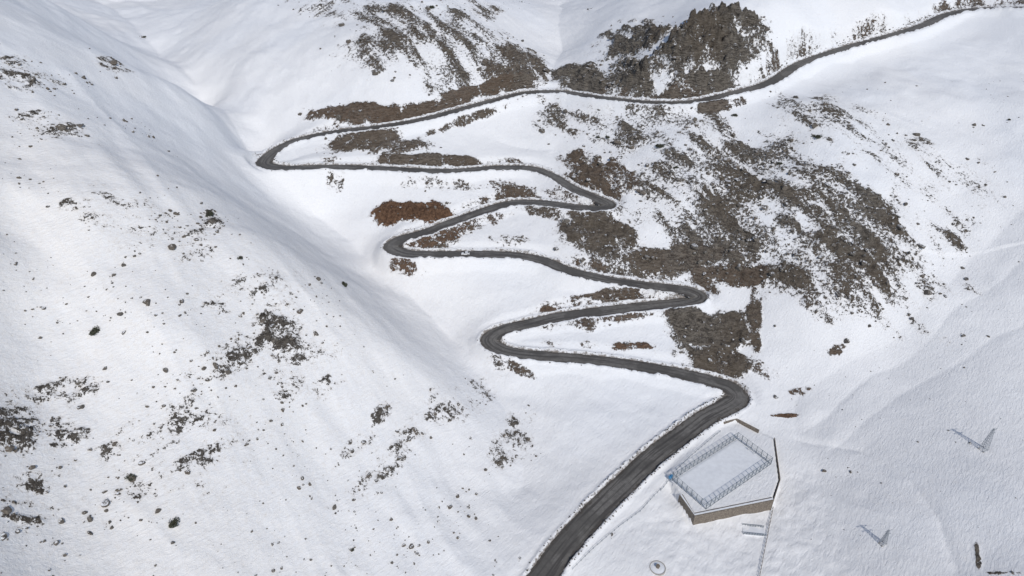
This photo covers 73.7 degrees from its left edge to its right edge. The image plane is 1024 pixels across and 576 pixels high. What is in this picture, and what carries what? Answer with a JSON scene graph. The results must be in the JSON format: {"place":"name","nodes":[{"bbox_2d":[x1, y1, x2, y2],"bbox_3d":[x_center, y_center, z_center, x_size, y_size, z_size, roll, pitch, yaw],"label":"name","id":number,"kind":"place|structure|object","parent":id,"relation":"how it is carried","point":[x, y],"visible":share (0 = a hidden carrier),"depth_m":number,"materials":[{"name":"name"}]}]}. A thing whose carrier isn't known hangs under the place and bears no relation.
{"place":"outdoors","nodes":[
{"label":"outdoors","id":0,"kind":"place"},
{"bbox_2d":[0,0,1023,575],"bbox_3d":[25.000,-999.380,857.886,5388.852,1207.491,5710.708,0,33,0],"label":"mountain terrain","id":1,"kind":"structure","parent":0,"point":[214,96],"depth_m":325.17,"materials":[{"name":"white snow"}]},
{"bbox_2d":[89,325,99,335],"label":"juniper shrub","id":2,"kind":"object","parent":1,"relation":"on","point":[94,330],"visible":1,"depth_m":235.22,"materials":[{"name":"green plant"}]},
{"bbox_2d":[124,473,136,480],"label":"juniper shrub","id":3,"kind":"object","parent":1,"relation":"on","point":[128,478],"visible":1,"depth_m":214.80,"materials":[{"name":"green plant"}]},
{"bbox_2d":[168,517,179,527],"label":"juniper shrub","id":4,"kind":"object","parent":1,"relation":"on","point":[172,524],"visible":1,"depth_m":211.73,"materials":[{"name":"green plant"}]},
{"bbox_2d":[205,210,213,216],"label":"juniper shrub","id":5,"kind":"object","parent":1,"relation":"on","point":[210,213],"visible":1,"depth_m":287.53,"materials":[{"name":"green plant"}]},
{"bbox_2d":[0,0,1019,575],"bbox_3d":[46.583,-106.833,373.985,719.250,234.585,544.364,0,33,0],"label":"scattered rocks","id":6,"kind":"object","parent":1,"relation":"on","point":[300,310],"visible":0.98,"depth_m":353.43,"materials":[{"name":"brown stone"}]},
{"bbox_2d":[581,488,660,559],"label":"roadside fence","id":7,"kind":"object","parent":1,"relation":"on","point":[624,521],"visible":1,"depth_m":269.24,"materials":[{"name":"metal"}]},
{"bbox_2d":[650,560,665,575],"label":"round fountain","id":8,"kind":"object","parent":1,"relation":"on","point":[657,568],"visible":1,"depth_m":253.97,"materials":[{"name":"concrete"}]},
{"bbox_2d":[655,144,664,147],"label":"juniper shrub","id":9,"kind":"object","parent":1,"relation":"on","point":[659,145],"visible":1,"depth_m":404.89,"materials":[{"name":"green plant"}]},
{"bbox_2d":[678,494,773,524],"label":"masonry","id":10,"kind":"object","parent":1,"relation":"on","point":[758,507],"visible":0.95,"depth_m":270.85,"materials":[{"name":"stone"}]},
{"bbox_2d":[681,494,772,514],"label":"snow capping","id":11,"kind":"object","parent":10,"relation":"on","point":[725,507],"visible":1,"depth_m":270.42,"materials":[{"name":"white snow"}]},
{"bbox_2d":[724,418,758,432],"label":"stone wall","id":12,"kind":"structure","parent":1,"relation":"on","point":[754,429],"depth_m":307.44,"materials":[{"name":"grey stone"}]},
{"bbox_2d":[742,524,765,536],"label":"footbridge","id":13,"kind":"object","parent":1,"relation":"on","point":[753,531],"visible":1,"depth_m":267.83,"materials":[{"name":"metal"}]},
{"bbox_2d":[760,507,773,572],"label":"boundary fence","id":14,"kind":"object","parent":1,"relation":"on","point":[766,541],"visible":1,"depth_m":263.53,"materials":[{"name":"grey metal"}]},
{"bbox_2d":[774,438,780,498],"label":"boundary wall","id":15,"kind":"structure","parent":1,"relation":"on","point":[779,478],"depth_m":288.19,"materials":[{"name":"stone"}]},
{"bbox_2d":[878,529,891,546],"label":"lattice pylon","id":16,"kind":"object","parent":1,"relation":"on","point":[886,535],"visible":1,"depth_m":252.44,"materials":[{"name":"metal"}]},
{"bbox_2d":[978,428,996,452],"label":"lattice pylon","id":17,"kind":"object","parent":1,"relation":"on","point":[986,441],"visible":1,"depth_m":272.38,"materials":[{"name":"metal"}]},
{"bbox_2d":[256,7,1022,575],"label":"road","id":18,"kind":"structure","parent":0,"point":[584,523],"depth_m":351.51,"materials":[{"name":"grey asphalt"}]},
{"bbox_2d":[255,5,1019,575],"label":"roadside debris","id":19,"kind":"object","parent":18,"relation":"on","point":[623,313],"visible":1,"depth_m":336.20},
{"bbox_2d":[671,440,768,507],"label":"sports court","id":20,"kind":"object","parent":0,"point":[708,479],"visible":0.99,"depth_m":284.96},
{"bbox_2d":[672,432,772,507],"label":"sports court fence","id":21,"kind":"object","parent":20,"relation":"on","point":[736,483],"visible":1,"depth_m":283.72,"materials":[{"name":"metal"}]}
]}

